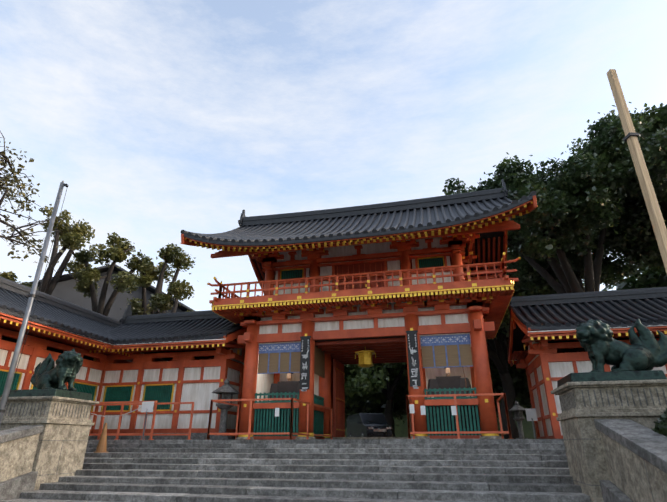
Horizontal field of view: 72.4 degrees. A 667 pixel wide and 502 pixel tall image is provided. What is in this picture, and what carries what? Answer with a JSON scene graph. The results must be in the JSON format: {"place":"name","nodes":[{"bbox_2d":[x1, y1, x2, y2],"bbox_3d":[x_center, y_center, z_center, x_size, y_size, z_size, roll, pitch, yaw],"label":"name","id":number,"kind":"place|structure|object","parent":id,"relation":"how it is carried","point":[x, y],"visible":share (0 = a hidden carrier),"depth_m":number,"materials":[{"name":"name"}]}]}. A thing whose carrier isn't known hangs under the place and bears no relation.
{"place":"outdoors","nodes":[
{"label":"outdoors","id":0,"kind":"place"},
{"bbox_2d":[0,131,63,277],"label":"bare tree","id":1,"kind":"object","parent":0,"point":[11,183],"depth_m":19.46,"materials":[{"name":"brown plant"}]},
{"bbox_2d":[0,206,99,297],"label":"pollard tree","id":2,"kind":"object","parent":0,"point":[73,236],"depth_m":23.35,"materials":[{"name":"green plant"}]},
{"bbox_2d":[0,311,167,432],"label":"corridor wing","id":3,"kind":"structure","parent":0,"point":[34,348],"depth_m":15.33,"materials":[{"name":"red wood"}]},
{"bbox_2d":[0,327,93,360],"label":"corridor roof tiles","id":4,"kind":"object","parent":3,"relation":"on","point":[48,348],"visible":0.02,"depth_m":19.78,"materials":[{"name":"grey tile"}]},
{"bbox_2d":[0,276,121,326],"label":"roof ridge","id":5,"kind":"structure","parent":4,"relation":"on","point":[16,287],"depth_m":18.06,"materials":[{"name":"tile"}]},
{"bbox_2d":[0,319,129,411],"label":"gold trim","id":6,"kind":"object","parent":3,"relation":"on","point":[20,373],"visible":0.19,"depth_m":15.09,"materials":[{"name":"gold metal"}]},
{"bbox_2d":[0,371,95,400],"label":"green corridor lattice","id":7,"kind":"object","parent":6,"relation":"attached to","point":[83,388],"visible":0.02,"depth_m":14.54,"materials":[{"name":"paint"}]},
{"bbox_2d":[0,315,157,361],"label":"roof eave","id":8,"kind":"object","parent":3,"relation":"attached to","point":[31,331],"visible":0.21,"depth_m":15.46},
{"bbox_2d":[0,288,162,352],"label":"roof tile rolls","id":9,"kind":"object","parent":3,"relation":"on","point":[17,302],"visible":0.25,"depth_m":16.51,"materials":[{"name":"grey tile"}]},
{"bbox_2d":[0,305,172,359],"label":"roof tile ends","id":10,"kind":"object","parent":3,"relation":"on","point":[18,313],"visible":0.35,"depth_m":14.85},
{"bbox_2d":[37,270,183,361],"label":"grey building walls","id":11,"kind":"structure","parent":0,"point":[65,291],"depth_m":32.96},
{"bbox_2d":[28,264,194,311],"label":"grey building roof","id":12,"kind":"structure","parent":11,"relation":"on","point":[183,307],"depth_m":33.70,"materials":[{"name":"tile"}]},
{"bbox_2d":[69,232,153,320],"bbox_3d":[-11.435,4.024,22.822,4.205,10.248,4.492,-5,-24,12],"label":"pollard tree","id":13,"kind":"object","parent":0,"point":[115,250],"depth_m":23.12,"materials":[{"name":"green plant"}]},
{"bbox_2d":[228,439,276,439],"bbox_3d":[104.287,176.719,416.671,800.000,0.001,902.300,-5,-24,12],"label":"stone step","id":14,"kind":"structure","parent":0,"point":[252,439],"depth_m":13.30,"materials":[{"name":"grey stone"}]},
{"bbox_2d":[126,243,195,314],"bbox_3d":[-9.572,4.436,23.953,5.306,10.413,5.062,-5,-24,12],"label":"pollard tree","id":15,"kind":"object","parent":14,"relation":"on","point":[173,254],"depth_m":25.03,"materials":[{"name":"green plant"}]},
{"bbox_2d":[91,433,237,439],"bbox_3d":[-6.317,7.411,18.125,5.550,0.250,3.300,-5,-24,12],"label":"stone foundation","id":16,"kind":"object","parent":14,"relation":"on","point":[198,436],"depth_m":16.51,"materials":[{"name":"stone"}]},
{"bbox_2d":[76,327,246,432],"bbox_3d":[-6.317,5.212,19.059,6.350,4.528,5.486,-5,-24,12],"label":"timber frame","id":17,"kind":"object","parent":16,"relation":"on","point":[181,361],"visible":0.4,"depth_m":17.38,"materials":[{"name":"wood"}]},
{"bbox_2d":[104,385,172,410],"bbox_3d":[-7.514,5.644,17.508,2.903,0.920,0.040,-5,-24,12],"label":"lattice window","id":18,"kind":"structure","parent":17,"relation":"on","point":[146,398],"depth_m":17.51,"materials":[{"name":"paint"}]},
{"bbox_2d":[106,385,171,409],"bbox_3d":[-7.502,5.663,17.553,2.940,0.980,0.020,-5,-24,12],"label":"window backing","id":19,"kind":"object","parent":17,"relation":"attached to","point":[146,395],"visible":0.04,"depth_m":17.50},
{"bbox_2d":[91,337,243,362],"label":"rafter end caps","id":20,"kind":"object","parent":17,"relation":"attached to","point":[231,344],"visible":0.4,"depth_m":17.35,"materials":[{"name":"yellow metal"}]},
{"bbox_2d":[95,338,243,428],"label":"wall","id":21,"kind":"structure","parent":17,"relation":"on","point":[201,396],"depth_m":17.19,"materials":[{"name":"white paint"}]},
{"bbox_2d":[102,331,226,344],"bbox_3d":[-6.317,4.334,19.431,6.400,0.315,5.516,-5,-24,12],"label":"roof eave","id":22,"kind":"object","parent":21,"relation":"on","point":[217,335],"visible":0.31,"depth_m":16.74,"materials":[{"name":"grey tile"}]},
{"bbox_2d":[89,344,239,412],"bbox_3d":[-6.317,5.011,19.144,6.342,3.545,5.268,-5,-24,12],"label":"gold trim","id":23,"kind":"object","parent":21,"relation":"attached to","point":[145,385],"visible":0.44,"depth_m":17.37,"materials":[{"name":"gold metal"}]},
{"bbox_2d":[108,318,242,341],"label":"corridor roof tiles","id":24,"kind":"object","parent":17,"relation":"on","point":[147,331],"visible":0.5,"depth_m":18.61,"materials":[{"name":"grey tile"}]},
{"bbox_2d":[120,295,258,323],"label":"roof ridge","id":25,"kind":"structure","parent":24,"relation":"on","point":[128,318],"depth_m":20.12,"materials":[{"name":"tile"}]},
{"bbox_2d":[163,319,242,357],"bbox_3d":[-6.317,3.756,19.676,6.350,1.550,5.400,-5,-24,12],"label":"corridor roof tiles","id":26,"kind":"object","parent":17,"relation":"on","point":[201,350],"visible":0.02,"depth_m":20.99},
{"bbox_2d":[89,393,512,439],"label":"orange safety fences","id":27,"kind":"object","parent":14,"relation":"on","point":[236,434],"visible":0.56,"depth_m":13.95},
{"bbox_2d":[91,407,140,416],"bbox_3d":[-6.949,5.107,14.666,2.307,0.431,0.024,-5,-24,12],"label":"white rope","id":28,"kind":"object","parent":27,"relation":"attached to","point":[115,416],"visible":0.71,"depth_m":14.59,"materials":[{"name":"white fabric"}]},
{"bbox_2d":[141,401,537,420],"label":"paper notices","id":29,"kind":"object","parent":27,"relation":"on","point":[148,406],"visible":1,"depth_m":14.25,"materials":[{"name":"white paper"}]},
{"bbox_2d":[142,412,535,439],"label":"notice posts","id":30,"kind":"object","parent":14,"relation":"on","point":[147,413],"visible":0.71,"depth_m":14.15,"materials":[{"name":"wood"}]},
{"bbox_2d":[344,363,394,409],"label":"tree behind gate","id":31,"kind":"object","parent":14,"relation":"on","point":[362,398],"depth_m":43.07,"materials":[{"name":"green plant"}]},
{"bbox_2d":[347,413,392,436],"bbox_3d":[2.401,12.206,31.725,2.130,1.650,4.730,6,-24,-13],"label":"black minivan","id":32,"kind":"object","parent":14,"relation":"on","point":[355,430],"depth_m":30.69,"materials":[{"name":"black metal"}]},
{"bbox_2d":[349,427,390,436],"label":"black minivan trim","id":33,"kind":"structure","parent":32,"relation":"attached to","point":[381,430],"depth_m":29.50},
{"bbox_2d":[344,362,407,436],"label":"tree behind gate","id":34,"kind":"object","parent":14,"relation":"on","point":[380,375],"depth_m":42.14,"materials":[{"name":"green plant"}]},
{"bbox_2d":[344,378,409,427],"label":"bushes","id":35,"kind":"object","parent":14,"relation":"on","point":[375,407],"depth_m":52.54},
{"bbox_2d":[345,405,536,438],"bbox_3d":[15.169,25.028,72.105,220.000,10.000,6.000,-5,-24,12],"label":"hedge","id":36,"kind":"object","parent":14,"relation":"on","point":[401,430],"depth_m":68.68,"materials":[{"name":"green plant"}]},
{"bbox_2d":[378,366,523,413],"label":"tree behind gate","id":37,"kind":"object","parent":14,"relation":"on","point":[404,383],"depth_m":49.69,"materials":[{"name":"green plant"}]},
{"bbox_2d":[381,389,526,423],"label":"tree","id":38,"kind":"object","parent":14,"relation":"on","point":[404,399],"depth_m":51.79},
{"bbox_2d":[486,328,531,417],"bbox_3d":[19.493,9.837,40.166,17.257,13.190,18.605,-5,-24,12],"label":"tree","id":39,"kind":"object","parent":14,"relation":"on","point":[520,383],"depth_m":37.48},
{"bbox_2d":[509,401,527,438],"bbox_3d":[10.303,9.419,25.279,0.895,2.142,1.030,-5,-24,12],"label":"stone lantern","id":40,"kind":"object","parent":14,"relation":"on","point":[517,408],"visible":0.98,"depth_m":25.17,"materials":[{"name":"stone"}]},
{"bbox_2d":[508,310,666,438],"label":"timber frame","id":41,"kind":"object","parent":14,"relation":"on","point":[545,351],"visible":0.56,"depth_m":14.60,"materials":[{"name":"wood"}]},
{"bbox_2d":[511,325,666,436],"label":"wall panels","id":42,"kind":"object","parent":14,"relation":"on","point":[560,369],"visible":0.29,"depth_m":14.54,"materials":[{"name":"white paint"}]},
{"bbox_2d":[507,299,666,355],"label":"corridor roof tiles","id":43,"kind":"object","parent":42,"relation":"on","point":[518,335],"visible":0.17,"depth_m":16.05,"materials":[{"name":"grey tile"}]},
{"bbox_2d":[507,297,666,354],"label":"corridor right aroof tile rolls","id":44,"kind":"object","parent":43,"relation":"on","point":[660,315],"visible":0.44,"depth_m":15.15,"materials":[{"name":"grey tile"}]},
{"bbox_2d":[507,287,666,310],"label":"roof ridge","id":45,"kind":"structure","parent":44,"relation":"on","point":[599,296],"depth_m":16.41,"materials":[{"name":"tile"}]},
{"bbox_2d":[507,319,666,356],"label":"roof eave","id":46,"kind":"object","parent":42,"relation":"on","point":[558,326],"visible":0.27,"depth_m":13.77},
{"bbox_2d":[510,328,666,365],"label":"rafter end caps","id":47,"kind":"object","parent":42,"relation":"on","point":[518,355],"visible":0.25,"depth_m":14.99,"materials":[{"name":"yellow metal"}]},
{"bbox_2d":[512,319,666,415],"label":"gold trim","id":48,"kind":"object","parent":42,"relation":"attached to","point":[574,336],"visible":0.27,"depth_m":13.85,"materials":[{"name":"gold metal"}]},
{"bbox_2d":[602,258,666,290],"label":"tree","id":49,"kind":"object","parent":14,"relation":"on","point":[656,279],"depth_m":29.82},
{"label":"landing paving","id":50,"kind":"structure","parent":14,"relation":"on","visible":0},
{"bbox_2d":[211,378,239,439],"bbox_3d":[-3.885,5.614,16.253,0.876,2.094,1.007,-5,-24,12],"label":"stone lantern","id":51,"kind":"object","parent":50,"relation":"on","point":[226,390],"visible":0.77,"depth_m":16.12,"materials":[{"name":"stone"}]},
{"bbox_2d":[0,0,666,310],"label":"sky","id":52,"kind":"structure","parent":0,"point":[160,119],"materials":[{"name":"blue"}]},
{"bbox_2d":[181,196,536,438],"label":"gate","id":53,"kind":"structure","parent":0,"point":[495,311],"depth_m":16.22,"materials":[{"name":"wood"}]},
{"bbox_2d":[258,352,299,372],"bbox_3d":[-1.932,3.985,16.286,1.600,0.740,0.020,-5,-24,12],"label":"bamboo blind","id":54,"kind":"object","parent":53,"relation":"attached to","point":[274,362],"visible":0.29,"depth_m":16.28,"materials":[{"name":"beige wicker"}]},
{"bbox_2d":[259,344,298,350],"bbox_3d":[-1.977,3.491,16.478,1.495,0.175,0.004,-5,-24,12],"label":"curtain valance pattern","id":55,"kind":"object","parent":53,"relation":"attached to","point":[284,347],"visible":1,"depth_m":16.47},
{"bbox_2d":[258,342,300,373],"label":"blind trim","id":56,"kind":"structure","parent":53,"relation":"attached to","point":[275,346],"depth_m":16.41,"materials":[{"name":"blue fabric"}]},
{"bbox_2d":[269,373,299,402],"bbox_3d":[-1.658,5.073,17.082,1.567,1.542,0.897,-5,-24,12],"label":"guardian figure robe","id":57,"kind":"object","parent":53,"relation":"on","point":[286,386],"visible":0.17,"depth_m":16.91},
{"bbox_2d":[287,373,291,380],"bbox_3d":[-1.660,4.769,17.200,0.168,0.310,0.187,-5,-24,12],"label":"statue head","id":58,"kind":"object","parent":57,"relation":"on","point":[289,376],"visible":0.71,"depth_m":17.13},
{"bbox_2d":[314,346,324,377],"bbox_3d":[-0.588,4.163,17.193,0.020,1.000,1.980,-5,-24,12],"label":"bamboo blind","id":59,"kind":"object","parent":53,"relation":"attached to","point":[319,363],"visible":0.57,"depth_m":17.37,"materials":[{"name":"brown wood"}]},
{"bbox_2d":[185,194,530,241],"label":"gate roof tile rolls","id":60,"kind":"object","parent":53,"relation":"attached to","point":[252,233],"visible":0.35,"depth_m":18.27,"materials":[{"name":"grey tile"}]},
{"bbox_2d":[180,201,537,437],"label":"gold ornaments","id":61,"kind":"object","parent":53,"relation":"attached to","point":[368,281],"visible":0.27,"depth_m":15.38},
{"bbox_2d":[181,191,536,245],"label":"roof tile ends","id":62,"kind":"object","parent":53,"relation":"attached to","point":[392,230],"visible":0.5,"depth_m":14.73,"materials":[{"name":"grey tile"}]},
{"bbox_2d":[299,330,420,389],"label":"sign boards","id":63,"kind":"object","parent":53,"relation":"attached to","point":[411,336],"visible":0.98,"depth_m":15.24,"materials":[{"name":"black wood"}]},
{"bbox_2d":[301,334,418,390],"bbox_3d":[0.814,3.750,15.268,3.982,1.766,0.004,-5,-24,12],"label":"hanging sign lettering","id":64,"kind":"object","parent":63,"relation":"attached to","point":[413,363],"visible":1,"depth_m":15.09},
{"bbox_2d":[256,236,472,400],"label":"wall panels","id":65,"kind":"object","parent":53,"relation":"attached to","point":[264,383],"visible":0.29,"depth_m":16.91,"materials":[{"name":"white paint"}]},
{"bbox_2d":[264,250,464,295],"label":"gate pillars","id":66,"kind":"structure","parent":53,"relation":"attached to","point":[456,259],"depth_m":16.92,"materials":[{"name":"wood"}]},
{"bbox_2d":[355,346,375,367],"bbox_3d":[1.185,3.904,16.903,0.798,0.790,0.800,-5,-24,12],"label":"hanging lantern","id":67,"kind":"object","parent":53,"relation":"hanging from","point":[365,358],"visible":0.98,"depth_m":16.68,"materials":[{"name":"gold metal"}]},
{"bbox_2d":[253,257,480,436],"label":"green lattice panels","id":68,"kind":"object","parent":53,"relation":"attached to","point":[318,421],"visible":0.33,"depth_m":15.38,"materials":[{"name":"green wood"}]},
{"bbox_2d":[255,258,480,435],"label":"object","id":69,"kind":"object","parent":53,"relation":"attached to","point":[425,406],"visible":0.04,"depth_m":15.32,"materials":[{"name":"red wood"}]},
{"bbox_2d":[239,311,497,433],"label":"gate pillars","id":70,"kind":"structure","parent":53,"relation":"attached to","point":[481,380],"depth_m":15.33,"materials":[{"name":"wood"}]},
{"bbox_2d":[254,199,512,280],"bbox_3d":[1.462,-0.127,19.883,12.000,3.400,9.700,-5,-24,12],"label":"roof","id":71,"kind":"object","parent":53,"relation":"attached to","point":[491,235],"visible":0.21,"depth_m":19.68,"materials":[{"name":"grey tile"}]},
{"bbox_2d":[421,336,466,342],"bbox_3d":[3.686,2.967,15.244,1.495,0.175,0.004,-5,-24,12],"label":"curtain valance pattern","id":72,"kind":"object","parent":53,"relation":"attached to","point":[450,339],"visible":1,"depth_m":15.24},
{"bbox_2d":[420,334,472,367],"bbox_3d":[3.729,3.303,15.108,1.620,1.085,0.025,-5,-24,12],"label":"blind valance","id":73,"kind":"object","parent":53,"relation":"attached to","point":[443,342],"visible":0.9,"depth_m":15.18,"materials":[{"name":"blue fabric"}]},
{"bbox_2d":[421,344,472,366],"bbox_3d":[3.731,3.461,15.052,1.600,0.740,0.020,-5,-24,12],"label":"bamboo blind","id":74,"kind":"object","parent":53,"relation":"attached to","point":[452,355],"visible":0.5,"depth_m":15.04,"materials":[{"name":"beige wicker"}]},
{"bbox_2d":[427,367,472,399],"bbox_3d":[4.005,4.549,15.848,1.567,1.542,0.897,-5,-24,12],"label":"guardian figure robe","id":75,"kind":"object","parent":53,"relation":"on","point":[450,382],"visible":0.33,"depth_m":15.66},
{"bbox_2d":[445,368,449,375],"bbox_3d":[4.003,4.246,15.966,0.168,0.310,0.187,-5,-24,12],"label":"guardian statue head","id":76,"kind":"object","parent":75,"relation":"on","point":[447,371],"visible":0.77,"depth_m":15.90},
{"bbox_2d":[236,436,501,438],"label":"gate pillar bases","id":77,"kind":"object","parent":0,"point":[481,437],"visible":0.33,"depth_m":15.26,"materials":[{"name":"grey stone"}]},
{"bbox_2d":[238,179,507,226],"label":"roof ridge","id":78,"kind":"structure","parent":0,"point":[417,204],"depth_m":20.31,"materials":[{"name":"grey tile"}]},
{"bbox_2d":[401,248,583,438],"bbox_3d":[11.207,5.550,32.578,15.971,15.252,18.137,-5,-24,12],"label":"tree","id":79,"kind":"object","parent":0,"point":[497,351],"depth_m":32.09,"materials":[{"name":"brown plant"}]},
{"bbox_2d":[442,116,666,294],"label":"tree","id":80,"kind":"object","parent":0,"point":[575,193],"depth_m":20.19,"materials":[{"name":"green plant"}]},
{"bbox_2d":[565,102,666,279],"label":"tree","id":81,"kind":"object","parent":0,"point":[634,230],"depth_m":22.10,"materials":[{"name":"green plant"}]},
{"bbox_2d":[651,408,666,436],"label":"shrub","id":82,"kind":"object","parent":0,"point":[660,425],"visible":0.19,"depth_m":6.67,"materials":[{"name":"green plant"}]},
{"bbox_3d":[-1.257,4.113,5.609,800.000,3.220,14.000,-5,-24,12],"label":"embankment ground","id":83,"kind":"structure","parent":0,"visible":0},
{"bbox_2d":[0,181,64,425],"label":"metal pole","id":84,"kind":"object","parent":83,"relation":"on","point":[8,383],"visible":0.96,"depth_m":10.71,"materials":[{"name":"metal"}]},
{"bbox_2d":[0,132,639,412],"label":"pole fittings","id":85,"kind":"object","parent":84,"relation":"attached to","point":[627,136],"visible":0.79,"depth_m":10.42,"materials":[{"name":"grey metal"}]},
{"bbox_2d":[0,396,98,489],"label":"pedestal","id":86,"kind":"object","parent":83,"relation":"on","point":[48,456],"visible":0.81,"depth_m":10.48,"materials":[{"name":"stone"}]},
{"bbox_2d":[1,389,91,400],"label":"statue base","id":87,"kind":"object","parent":86,"relation":"on","point":[52,392],"depth_m":10.73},
{"bbox_2d":[5,402,88,417],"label":"pedestal carvings","id":88,"kind":"object","parent":86,"relation":"attached to","point":[45,409],"visible":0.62,"depth_m":10.55,"materials":[{"name":"stone"}]},
{"bbox_2d":[30,348,82,390],"bbox_3d":[-6.986,3.018,11.492,1.556,1.044,0.629,-9,-24,20],"label":"lion statue","id":89,"kind":"object","parent":86,"relation":"on","point":[48,375],"visible":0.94,"depth_m":11.24,"materials":[{"name":"green metal"}]},
{"bbox_2d":[37,440,84,475],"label":"pedestal joints","id":90,"kind":"object","parent":86,"relation":"attached to","point":[60,453],"visible":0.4,"depth_m":10.44,"materials":[{"name":"stone"}]},
{"bbox_2d":[0,439,590,501],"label":"stone stairs","id":91,"kind":"structure","parent":83,"relation":"on","point":[407,470],"depth_m":9.84,"materials":[{"name":"stone"}]},
{"bbox_2d":[93,423,107,452],"bbox_3d":[-6.500,5.273,12.884,0.370,0.780,0.380,-5,-24,12],"label":"traffic cone","id":92,"kind":"object","parent":91,"relation":"on","point":[101,446],"visible":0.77,"depth_m":12.77,"materials":[{"name":"orange plastic"}]},
{"bbox_2d":[550,379,666,501],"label":"pedestal","id":93,"kind":"object","parent":91,"relation":"on","point":[577,422],"visible":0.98,"depth_m":7.81,"materials":[{"name":"stone"}]},
{"bbox_2d":[557,370,666,387],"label":"statue base","id":94,"kind":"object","parent":93,"relation":"on","point":[618,376],"depth_m":8.06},
{"bbox_2d":[560,388,666,410],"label":"pedestal carvings","id":95,"kind":"object","parent":93,"relation":"attached to","point":[565,401],"visible":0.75,"depth_m":7.90,"materials":[{"name":"stone"}]},
{"bbox_2d":[576,318,666,371],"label":"lion statue","id":96,"kind":"object","parent":93,"relation":"on","point":[645,350],"visible":0.94,"depth_m":8.57,"materials":[{"name":"green metal"}]},
{"bbox_2d":[0,432,666,501],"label":"stone side walls","id":97,"kind":"structure","parent":83,"relation":"on","point":[628,477],"depth_m":6.96,"materials":[{"name":"grey stone"}]},
{"bbox_2d":[0,419,666,501],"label":"stair balustrade caps","id":98,"kind":"object","parent":97,"relation":"on","point":[645,443],"visible":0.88,"depth_m":7.09,"materials":[{"name":"grey stone"}]},
{"bbox_2d":[607,69,666,272],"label":"wooden pole","id":99,"kind":"object","parent":83,"relation":"on","point":[653,207],"visible":1,"depth_m":7.03,"materials":[{"name":"brown wood"}]}
]}

